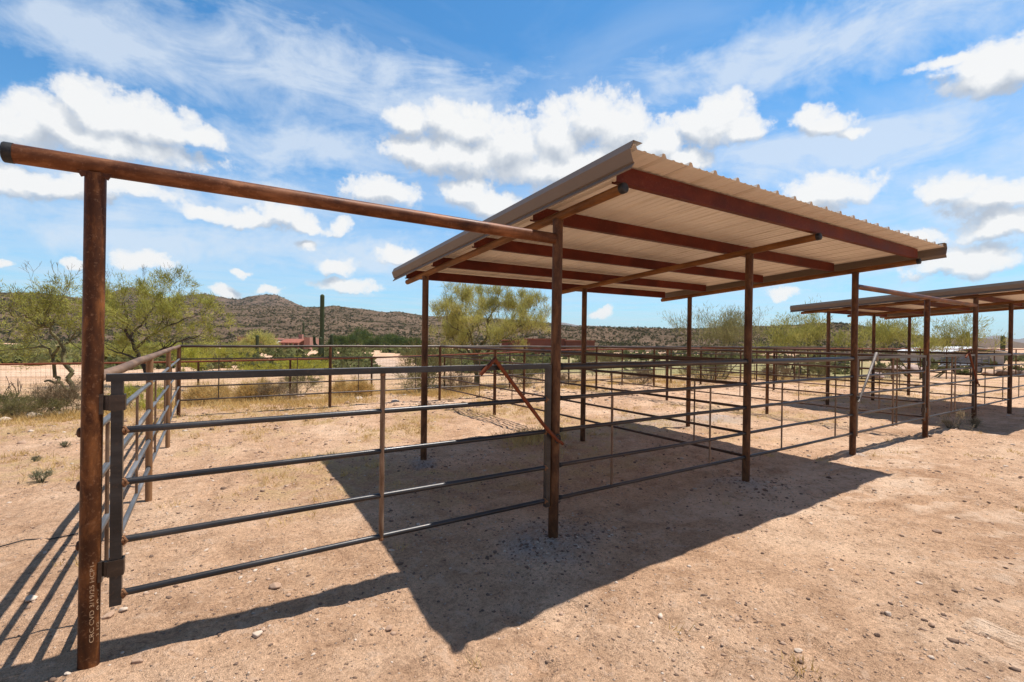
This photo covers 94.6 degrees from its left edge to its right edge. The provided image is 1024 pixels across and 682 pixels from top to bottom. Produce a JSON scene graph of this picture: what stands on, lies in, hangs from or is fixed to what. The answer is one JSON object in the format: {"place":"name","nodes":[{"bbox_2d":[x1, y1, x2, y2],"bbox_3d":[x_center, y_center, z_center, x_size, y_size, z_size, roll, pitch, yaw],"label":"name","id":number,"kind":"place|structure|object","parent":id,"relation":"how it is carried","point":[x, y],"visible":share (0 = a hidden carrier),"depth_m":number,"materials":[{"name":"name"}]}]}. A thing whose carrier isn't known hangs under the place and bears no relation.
{"place":"outdoors","nodes":[
{"label":"outdoors","id":0,"kind":"place"},
{"bbox_2d":[113,288,300,306],"bbox_3d":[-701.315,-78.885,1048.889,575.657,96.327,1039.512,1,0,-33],"label":"hill","id":1,"kind":"structure","parent":0,"point":[261,298],"depth_m":1074.31,"materials":[{"name":"brown soil"}]},
{"bbox_2d":[0,292,572,347],"bbox_3d":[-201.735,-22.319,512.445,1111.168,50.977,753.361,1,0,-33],"label":"hill","id":2,"kind":"structure","parent":0,"point":[353,324],"depth_m":409.67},
{"bbox_2d":[0,287,983,353],"bbox_3d":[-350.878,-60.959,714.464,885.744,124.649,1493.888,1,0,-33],"label":"hillside scrub","id":3,"kind":"object","parent":2,"relation":"on","point":[293,318],"visible":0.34,"depth_m":323.02,"materials":[{"name":"green plant"}]},
{"bbox_2d":[0,343,1023,681],"bbox_3d":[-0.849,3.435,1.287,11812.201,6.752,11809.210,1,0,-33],"label":"ground","id":4,"kind":"structure","parent":0,"point":[148,629],"depth_m":3.90,"materials":[{"name":"beige gravel"}]},
{"bbox_2d":[1,376,21,405],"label":"dead shrub","id":5,"kind":"object","parent":4,"relation":"on","point":[18,382],"visible":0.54,"depth_m":11.28,"materials":[{"name":"brown plant"}]},
{"bbox_2d":[0,342,38,357],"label":"brush tree","id":6,"kind":"object","parent":4,"relation":"on","point":[4,346],"visible":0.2,"depth_m":40.60,"materials":[{"name":"green plant"}]},
{"bbox_2d":[0,388,45,412],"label":"desert shrub","id":7,"kind":"object","parent":4,"relation":"on","point":[10,395],"visible":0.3,"depth_m":10.88,"materials":[{"name":"brown plant"}]},
{"bbox_2d":[0,401,45,417],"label":"desert shrub","id":8,"kind":"object","parent":4,"relation":"on","point":[11,408],"visible":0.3,"depth_m":10.23,"materials":[{"name":"green plant"}]},
{"bbox_2d":[0,341,57,354],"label":"brush tree","id":9,"kind":"object","parent":4,"relation":"on","point":[25,344],"visible":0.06,"depth_m":42.37,"materials":[{"name":"green plant"}]},
{"bbox_2d":[25,594,37,601],"bbox_3d":[-3.141,1.684,3.089,0.072,0.037,0.062,1,0,42],"label":"rock","id":10,"kind":"object","parent":4,"relation":"on","point":[31,597],"visible":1,"depth_m":3.07,"materials":[{"name":"white stone"}]},
{"bbox_2d":[29,455,43,461],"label":"grey herb","id":11,"kind":"object","parent":4,"relation":"on","point":[37,458],"visible":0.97,"depth_m":6.34,"materials":[{"name":"plant"}]},
{"bbox_2d":[0,533,77,546],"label":"wire","id":12,"kind":"object","parent":4,"relation":"on","point":[36,539],"visible":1,"depth_m":3.94,"materials":[{"name":"metal"}]},
{"bbox_2d":[0,394,80,417],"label":"desert shrub","id":13,"kind":"object","parent":4,"relation":"on","point":[54,403],"visible":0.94,"depth_m":10.14,"materials":[{"name":"brown plant"}]},
{"bbox_2d":[28,466,55,482],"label":"grey herb","id":14,"kind":"object","parent":4,"relation":"on","point":[38,475],"visible":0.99,"depth_m":5.53,"materials":[{"name":"plant"}]},
{"bbox_2d":[5,343,104,359],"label":"brush tree","id":15,"kind":"object","parent":4,"relation":"on","point":[69,351],"visible":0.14,"depth_m":40.48,"materials":[{"name":"green plant"}]},
{"bbox_2d":[0,261,121,398],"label":"palo verde tree","id":16,"kind":"object","parent":4,"relation":"on","point":[43,299],"visible":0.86,"depth_m":14.55,"materials":[{"name":"green plant"}]},
{"bbox_2d":[60,440,70,446],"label":"grey herb","id":17,"kind":"object","parent":4,"relation":"on","point":[62,444],"visible":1,"depth_m":7.14,"materials":[{"name":"plant"}]},
{"bbox_2d":[24,375,109,416],"bbox_3d":[-10.192,1.398,11.014,1.589,1.293,1.699,1,0,21],"label":"desert shrub","id":18,"kind":"object","parent":4,"relation":"on","point":[62,392],"visible":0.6,"depth_m":10.69,"materials":[{"name":"green plant"}]},
{"bbox_2d":[49,339,127,353],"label":"brush tree","id":19,"kind":"object","parent":4,"relation":"on","point":[73,346],"visible":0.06,"depth_m":44.85,"materials":[{"name":"green plant"}]},
{"bbox_2d":[102,611,114,619],"bbox_3d":[-2.475,1.685,2.897,0.046,0.030,0.064,1,0,15],"label":"rock","id":20,"kind":"object","parent":4,"relation":"on","point":[108,615],"visible":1,"depth_m":2.89,"materials":[{"name":"beige stone"}]},
{"bbox_2d":[119,607,127,611],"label":"rock","id":21,"kind":"object","parent":4,"relation":"on","point":[122,609],"visible":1,"depth_m":2.95,"materials":[{"name":"white stone"}]},
{"bbox_2d":[131,658,143,663],"bbox_3d":[-1.981,1.693,2.499,0.057,0.027,0.030,1,0,-21],"label":"rock","id":22,"kind":"object","parent":4,"relation":"on","point":[137,660],"visible":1,"depth_m":2.49,"materials":[{"name":"beige stone"}]},
{"bbox_2d":[104,342,172,358],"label":"brush tree","id":23,"kind":"object","parent":4,"relation":"on","point":[110,352],"visible":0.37,"depth_m":44.38,"materials":[{"name":"green plant"}]},
{"bbox_2d":[106,381,174,409],"bbox_3d":[-9.296,1.379,11.765,1.498,0.867,1.460,1,0,-24],"label":"desert shrub","id":24,"kind":"object","parent":4,"relation":"on","point":[130,390],"visible":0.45,"depth_m":11.69,"materials":[{"name":"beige plant"}]},
{"bbox_2d":[101,345,180,582],"bbox_3d":[-4.626,1.159,6.231,0.062,2.081,8.893,1,0,-33],"label":"pipe fence","id":25,"kind":"object","parent":4,"relation":"on","point":[167,414],"visible":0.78,"depth_m":4.60,"materials":[{"name":"metal"}]},
{"bbox_2d":[65,262,248,372],"bbox_3d":[-13.505,-0.820,18.186,7.252,4.567,3.734,1,0,-4],"label":"palo verde tree","id":26,"kind":"object","parent":4,"relation":"on","point":[168,309],"visible":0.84,"depth_m":17.93,"materials":[{"name":"green plant"}]},
{"bbox_2d":[123,340,204,355],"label":"brush tree","id":27,"kind":"object","parent":4,"relation":"on","point":[175,351],"visible":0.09,"depth_m":49.27,"materials":[{"name":"green plant"}]},
{"bbox_2d":[181,341,238,357],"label":"brush tree","id":28,"kind":"object","parent":4,"relation":"on","point":[226,350],"visible":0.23,"depth_m":54.73,"materials":[{"name":"green plant"}]},
{"bbox_2d":[181,380,239,405],"bbox_3d":[-8.128,1.483,12.762,1.738,0.978,1.390,1,0,-33],"label":"desert shrub","id":29,"kind":"object","parent":4,"relation":"on","point":[201,392],"visible":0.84,"depth_m":12.57,"materials":[{"name":"beige plant"}]},
{"bbox_2d":[174,343,269,370],"bbox_3d":[-15.917,1.778,26.002,4.673,3.577,4.298,1,0,0],"label":"palo verde tree","id":30,"kind":"object","parent":4,"relation":"on","point":[195,353],"visible":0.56,"depth_m":25.37,"materials":[{"name":"green plant"}]},
{"bbox_2d":[228,340,261,354],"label":"brush tree","id":31,"kind":"object","parent":4,"relation":"on","point":[250,350],"visible":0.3,"depth_m":66.90,"materials":[{"name":"green plant"}]},
{"bbox_2d":[228,377,284,402],"bbox_3d":[-7.109,1.437,13.228,1.506,1.059,1.882,1,0,-6],"label":"desert shrub","id":32,"kind":"object","parent":4,"relation":"on","point":[246,390],"visible":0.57,"depth_m":12.80,"materials":[{"name":"beige plant"}]},
{"bbox_2d":[255,335,258,355],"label":"saguaro","id":33,"kind":"object","parent":4,"relation":"on","point":[257,341],"visible":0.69,"depth_m":59.86,"materials":[{"name":"green plant"}]},
{"bbox_2d":[252,630,262,637],"bbox_3d":[-1.504,1.730,2.786,0.052,0.029,0.052,1,0,8],"label":"rock","id":34,"kind":"object","parent":4,"relation":"on","point":[256,634],"visible":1,"depth_m":2.77,"materials":[{"name":"white stone"}]},
{"bbox_2d":[236,328,280,344],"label":"palo verde tree","id":35,"kind":"object","parent":4,"relation":"on","point":[266,339],"visible":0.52,"depth_m":103.22,"materials":[{"name":"green plant"}]},
{"bbox_2d":[251,379,298,401],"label":"desert shrub","id":36,"kind":"object","parent":4,"relation":"on","point":[276,391],"visible":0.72,"depth_m":12.87,"materials":[{"name":"beige plant"}]},
{"bbox_2d":[269,582,280,588],"bbox_3d":[-1.655,1.711,3.302,0.090,0.050,0.064,1,0,11],"label":"rock","id":37,"kind":"object","parent":4,"relation":"on","point":[275,585],"visible":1,"depth_m":3.28,"materials":[{"name":"beige stone"}]},
{"bbox_2d":[237,334,318,349],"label":"adobe house","id":38,"kind":"structure","parent":4,"relation":"on","point":[302,340],"depth_m":128.01,"materials":[{"name":"concrete"}]},
{"bbox_2d":[0,141,556,669],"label":"gate frame","id":39,"kind":"object","parent":4,"relation":"on","point":[96,173],"visible":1,"depth_m":2.43,"materials":[{"name":"paint"}]},
{"bbox_2d":[97,356,563,606],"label":"pipe gate","id":40,"kind":"structure","parent":39,"relation":"attached to","point":[112,568],"depth_m":2.93,"materials":[{"name":"metal"}]},
{"bbox_2d":[241,355,315,369],"bbox_3d":[-14.633,1.830,29.948,5.895,1.845,5.295,1,0,0],"label":"palo verde tree","id":41,"kind":"object","parent":4,"relation":"on","point":[270,366],"visible":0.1,"depth_m":30.38,"materials":[{"name":"green plant"}]},
{"bbox_2d":[302,322,304,335],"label":"saguaro","id":42,"kind":"object","parent":4,"relation":"on","point":[303,327],"visible":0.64,"depth_m":189.68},
{"bbox_2d":[282,376,326,393],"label":"desert shrub","id":43,"kind":"object","parent":4,"relation":"on","point":[300,380],"visible":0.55,"depth_m":16.32,"materials":[{"name":"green plant"}]},
{"bbox_2d":[282,354,332,379],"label":"desert shrub","id":44,"kind":"object","parent":4,"relation":"on","point":[301,364],"visible":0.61,"depth_m":23.83,"materials":[{"name":"green plant"}]},
{"bbox_2d":[313,294,333,361],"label":"saguaro","id":45,"kind":"object","parent":4,"relation":"on","point":[321,337],"visible":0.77,"depth_m":41.87,"materials":[{"name":"green plant"}]},
{"bbox_2d":[325,333,349,344],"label":"mesquite tree","id":46,"kind":"object","parent":4,"relation":"on","point":[341,340],"visible":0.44,"depth_m":198.75,"materials":[{"name":"green plant"}]},
{"bbox_2d":[324,375,376,397],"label":"desert shrub","id":47,"kind":"object","parent":4,"relation":"on","point":[343,386],"visible":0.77,"depth_m":14.49,"materials":[{"name":"beige plant"}]},
{"bbox_2d":[344,333,365,344],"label":"mesquite tree","id":48,"kind":"object","parent":4,"relation":"on","point":[352,339],"visible":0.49,"depth_m":222.47,"materials":[{"name":"green plant"}]},
{"bbox_2d":[349,325,374,344],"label":"mesquite tree","id":49,"kind":"object","parent":4,"relation":"on","point":[364,334],"visible":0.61,"depth_m":238.21,"materials":[{"name":"green plant"}]},
{"bbox_2d":[360,333,383,348],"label":"mesquite tree","id":50,"kind":"object","parent":4,"relation":"on","point":[375,341],"visible":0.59,"depth_m":207.52,"materials":[{"name":"green plant"}]},
{"bbox_2d":[371,332,397,344],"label":"mesquite tree","id":51,"kind":"object","parent":4,"relation":"on","point":[385,340],"visible":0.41,"depth_m":228.20,"materials":[{"name":"green plant"}]},
{"bbox_2d":[385,625,391,630],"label":"rock","id":52,"kind":"object","parent":4,"relation":"on","point":[388,627],"visible":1,"depth_m":2.91,"materials":[{"name":"beige stone"}]},
{"bbox_2d":[388,335,404,344],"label":"mesquite tree","id":53,"kind":"object","parent":4,"relation":"on","point":[395,340],"visible":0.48,"depth_m":213.32,"materials":[{"name":"green plant"}]},
{"bbox_2d":[401,336,421,348],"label":"mesquite tree","id":54,"kind":"object","parent":4,"relation":"on","point":[406,341],"visible":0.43,"depth_m":203.11,"materials":[{"name":"green plant"}]},
{"bbox_2d":[392,351,451,393],"bbox_3d":[-3.164,1.131,15.458,2.130,1.708,2.477,1,0,10],"label":"desert shrub","id":55,"kind":"object","parent":4,"relation":"on","point":[431,374],"visible":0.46,"depth_m":15.30,"materials":[{"name":"beige plant"}]},
{"bbox_2d":[397,333,463,383],"bbox_3d":[-3.891,0.916,22.567,3.046,2.637,2.946,1,0,39],"label":"creosote bush","id":56,"kind":"object","parent":4,"relation":"on","point":[418,352],"visible":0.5,"depth_m":22.38,"materials":[{"name":"green plant"}]},
{"bbox_2d":[437,371,478,391],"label":"desert shrub","id":57,"kind":"object","parent":4,"relation":"on","point":[459,382],"visible":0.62,"depth_m":15.92,"materials":[{"name":"beige plant"}]},
{"bbox_2d":[428,282,551,383],"bbox_3d":[-0.989,-0.511,20.809,5.859,5.534,4.532,1,0,-13],"label":"palo verde tree","id":58,"kind":"object","parent":4,"relation":"on","point":[455,322],"visible":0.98,"depth_m":20.41,"materials":[{"name":"green plant"}]},
{"bbox_2d":[0,339,1023,374],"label":"desert scrub","id":59,"kind":"object","parent":4,"relation":"on","point":[336,363],"visible":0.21,"depth_m":47.45,"materials":[{"name":"green plant"}]},
{"bbox_2d":[0,348,1023,408],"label":"wire fence","id":60,"kind":"object","parent":4,"relation":"on","point":[475,354],"visible":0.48,"depth_m":17.07,"materials":[{"name":"brown metal"}]},
{"bbox_2d":[176,345,859,417],"bbox_3d":[6.621,1.242,18.774,32.587,2.080,0.073,1,0,-33],"label":"pipe fence","id":61,"kind":"object","parent":4,"relation":"on","point":[329,392],"visible":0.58,"depth_m":12.49,"materials":[{"name":"brown metal"}]},
{"bbox_2d":[496,369,544,387],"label":"desert shrub","id":62,"kind":"object","parent":4,"relation":"on","point":[527,371],"visible":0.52,"depth_m":18.71,"materials":[{"name":"brown plant"}]},
{"bbox_2d":[501,338,595,356],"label":"adobe house","id":63,"kind":"structure","parent":4,"relation":"on","point":[539,342],"depth_m":92.74,"materials":[{"name":"red paint"}]},
{"bbox_2d":[561,370,579,385],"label":"desert shrub","id":64,"kind":"object","parent":4,"relation":"on","point":[563,377],"visible":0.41,"depth_m":17.96,"materials":[{"name":"plant"}]},
{"bbox_2d":[440,345,742,455],"bbox_3d":[0.401,1.206,9.448,0.073,2.080,8.873,1,0,-33],"label":"pipe fence","id":65,"kind":"object","parent":4,"relation":"on","point":[661,357],"visible":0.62,"depth_m":7.40,"materials":[{"name":"metal"}]},
{"bbox_2d":[572,343,633,375],"bbox_3d":[5.012,1.242,26.905,3.972,2.446,3.015,1,0,-26],"label":"creosote bush","id":66,"kind":"object","parent":4,"relation":"on","point":[602,359],"visible":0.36,"depth_m":26.77,"materials":[{"name":"green plant"}]},
{"bbox_2d":[619,367,655,383],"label":"desert shrub","id":67,"kind":"object","parent":4,"relation":"on","point":[642,371],"visible":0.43,"depth_m":19.80,"materials":[{"name":"brown plant"}]},
{"bbox_2d":[392,140,946,537],"bbox_3d":[2.085,0.286,6.934,6.264,3.383,4.880,1,0,-33],"label":"horse shelter","id":68,"kind":"object","parent":4,"relation":"on","point":[630,218],"visible":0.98,"depth_m":5.65,"materials":[{"name":"brown metal"}]},
{"bbox_2d":[559,356,854,499],"bbox_3d":[2.812,0.812,5.671,5.736,1.202,0.068,1,0,-33],"label":"pipe fence","id":69,"kind":"object","parent":68,"relation":"attached to","point":[580,366],"visible":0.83,"depth_m":5.06,"materials":[{"name":"metal"}]},
{"bbox_2d":[674,354,739,379],"bbox_3d":[8.993,1.266,22.196,2.621,1.682,3.049,0,0,-44],"label":"desert shrub","id":70,"kind":"object","parent":4,"relation":"on","point":[722,367],"visible":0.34,"depth_m":21.72,"materials":[{"name":"green plant"}]},
{"bbox_2d":[657,299,772,379],"bbox_3d":[10.423,0.185,24.235,5.690,4.528,5.127,1,0,0],"label":"palo verde tree","id":71,"kind":"object","parent":4,"relation":"on","point":[732,329],"visible":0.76,"depth_m":23.51,"materials":[{"name":"green plant"}]},
{"bbox_2d":[597,346,922,417],"bbox_3d":[5.349,1.253,12.639,0.073,2.080,8.873,1,0,-33],"label":"pipe fence","id":72,"kind":"object","parent":4,"relation":"on","point":[767,387],"visible":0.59,"depth_m":11.08,"materials":[{"name":"grey metal"}]},
{"bbox_2d":[759,365,794,380],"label":"desert shrub","id":73,"kind":"object","parent":4,"relation":"on","point":[782,371],"visible":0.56,"depth_m":22.73,"materials":[{"name":"plant"}]},
{"bbox_2d":[794,648,802,652],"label":"rock","id":74,"kind":"object","parent":4,"relation":"on","point":[798,650],"visible":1,"depth_m":2.64,"materials":[{"name":"white stone"}]},
{"bbox_2d":[739,300,884,375],"bbox_3d":[16.409,0.666,27.382,6.430,6.911,6.206,1,0,-17],"label":"palo verde tree","id":75,"kind":"object","parent":4,"relation":"on","point":[805,332],"visible":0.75,"depth_m":26.12,"materials":[{"name":"green plant"}]},
{"bbox_2d":[795,355,838,377],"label":"desert shrub","id":76,"kind":"object","parent":4,"relation":"on","point":[823,370],"visible":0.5,"depth_m":24.06,"materials":[{"name":"green plant"}]},
{"bbox_2d":[701,346,1006,398],"bbox_3d":[10.230,1.299,15.787,0.073,2.080,8.873,1,0,-33],"label":"pipe fence","id":77,"kind":"object","parent":4,"relation":"on","point":[899,361],"visible":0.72,"depth_m":14.55,"materials":[{"name":"brown metal"}]},
{"bbox_2d":[869,372,883,378],"bbox_3d":[19.308,1.870,25.060,0.616,0.465,0.799,1,0,-4],"label":"boulder","id":78,"kind":"object","parent":4,"relation":"on","point":[881,377],"visible":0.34,"depth_m":24.76,"materials":[{"name":"beige stone"}]},
{"bbox_2d":[868,365,901,377],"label":"desert shrub","id":79,"kind":"object","parent":4,"relation":"on","point":[886,371],"visible":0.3,"depth_m":28.07,"materials":[{"name":"green plant"}]},
{"bbox_2d":[790,280,1023,423],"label":"horse shelter","id":80,"kind":"object","parent":4,"relation":"on","point":[1005,296],"visible":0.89,"depth_m":12.45,"materials":[{"name":"brown metal"}]},
{"bbox_2d":[977,353,1023,406],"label":"pipe fence","id":81,"kind":"object","parent":80,"relation":"attached to","point":[1002,376],"visible":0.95,"depth_m":11.54,"materials":[{"name":"grey metal"}]},
{"bbox_2d":[906,364,921,373],"bbox_3d":[28.368,2.059,33.392,0.984,0.780,1.382,1,0,-4],"label":"boulder","id":82,"kind":"object","parent":4,"relation":"on","point":[914,367],"visible":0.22,"depth_m":33.02,"materials":[{"name":"beige stone"}]},
{"bbox_2d":[859,284,977,437],"bbox_3d":[7.749,0.619,8.852,5.907,2.940,0.089,1,0,-33],"label":"gate frame","id":83,"kind":"object","parent":4,"relation":"on","point":[926,341],"visible":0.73,"depth_m":8.83,"materials":[{"name":"brown metal"}]},
{"bbox_2d":[849,352,927,436],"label":"pipe gate","id":84,"kind":"structure","parent":83,"relation":"attached to","point":[876,357],"depth_m":8.03,"materials":[{"name":"grey metal"}]},
{"bbox_2d":[928,351,979,419],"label":"pipe gate","id":85,"kind":"structure","parent":83,"relation":"attached to","point":[974,376],"depth_m":9.75,"materials":[{"name":"metal"}]},
{"bbox_2d":[858,313,1014,377],"bbox_3d":[25.486,0.241,29.090,7.900,5.308,6.809,1,0,0],"label":"palo verde tree","id":86,"kind":"object","parent":4,"relation":"on","point":[889,329],"visible":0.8,"depth_m":28.36,"materials":[{"name":"green plant"}]},
{"bbox_2d":[932,529,941,532],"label":"rock","id":87,"kind":"object","parent":4,"relation":"on","point":[937,530],"visible":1,"depth_m":4.35,"materials":[{"name":"beige stone"}]},
{"bbox_2d":[936,418,960,428],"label":"dry weed","id":88,"kind":"object","parent":4,"relation":"on","point":[947,423],"visible":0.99,"depth_m":9.82,"materials":[{"name":"plant"}]},
{"bbox_2d":[896,346,1013,363],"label":"metal shed","id":89,"kind":"structure","parent":4,"relation":"on","point":[1001,360],"depth_m":63.29,"materials":[{"name":"grey metal"}]},
{"bbox_2d":[938,408,974,429],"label":"dry weed","id":90,"kind":"object","parent":4,"relation":"on","point":[959,414],"visible":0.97,"depth_m":9.83,"materials":[{"name":"beige plant"}]},
{"bbox_2d":[938,356,989,372],"bbox_3d":[34.041,1.776,35.958,3.469,1.310,1.820,1,0,-6],"label":"utility trailer","id":91,"kind":"object","parent":4,"relation":"on","point":[979,370],"visible":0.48,"depth_m":35.38,"materials":[{"name":"grey metal"}]},
{"bbox_2d":[963,416,983,427],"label":"dry weed","id":92,"kind":"object","parent":4,"relation":"on","point":[976,421],"visible":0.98,"depth_m":9.86,"materials":[{"name":"plant"}]},
{"bbox_2d":[981,370,996,375],"bbox_3d":[30.215,2.086,29.928,0.737,0.474,0.695,1,0,40],"label":"boulder","id":93,"kind":"object","parent":4,"relation":"on","point":[989,372],"visible":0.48,"depth_m":29.83,"materials":[{"name":"beige stone"}]},
{"bbox_2d":[960,616,1023,651],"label":"tyre track","id":94,"kind":"structure","parent":4,"relation":"on","point":[1004,636],"depth_m":2.86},
{"bbox_2d":[995,369,1007,374],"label":"boulder","id":95,"kind":"object","parent":4,"relation":"on","point":[999,371],"visible":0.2,"depth_m":29.72,"materials":[{"name":"beige stone"}]},
{"bbox_2d":[1000,336,1005,362],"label":"saguaro","id":96,"kind":"object","parent":4,"relation":"on","point":[1002,346],"visible":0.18,"depth_m":69.81,"materials":[{"name":"green plant"}]},
{"bbox_2d":[1012,370,1023,376],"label":"boulder","id":97,"kind":"object","parent":4,"relation":"on","point":[1021,371],"visible":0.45,"depth_m":29.96,"materials":[{"name":"brown stone"}]},
{"bbox_2d":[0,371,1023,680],"bbox_3d":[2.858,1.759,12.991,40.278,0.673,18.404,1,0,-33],"label":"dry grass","id":98,"kind":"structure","parent":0,"point":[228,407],"depth_m":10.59,"materials":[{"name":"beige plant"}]},
{"bbox_2d":[0,0,1023,338],"label":"sky","id":99,"kind":"structure","parent":0,"point":[906,116],"materials":[{"name":"blue"}]},
{"bbox_2d":[561,322,578,325],"bbox_3d":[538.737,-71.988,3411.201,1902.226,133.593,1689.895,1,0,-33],"label":"mountain","id":100,"kind":"structure","parent":0,"point":[568,324],"depth_m":3531.76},
{"bbox_2d":[537,323,971,353],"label":"hill","id":101,"kind":"structure","parent":0,"point":[627,333],"depth_m":257.45,"materials":[{"name":"brown soil"}]},
{"bbox_2d":[951,338,1023,348],"bbox_3d":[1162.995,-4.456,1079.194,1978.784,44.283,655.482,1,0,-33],"label":"hill","id":102,"kind":"structure","parent":0,"point":[992,342],"depth_m":810.20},
{"bbox_2d":[986,335,1023,342],"bbox_3d":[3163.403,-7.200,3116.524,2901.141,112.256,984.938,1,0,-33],"label":"mountain","id":103,"kind":"structure","parent":0,"point":[1017,340],"depth_m":3147.59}
]}

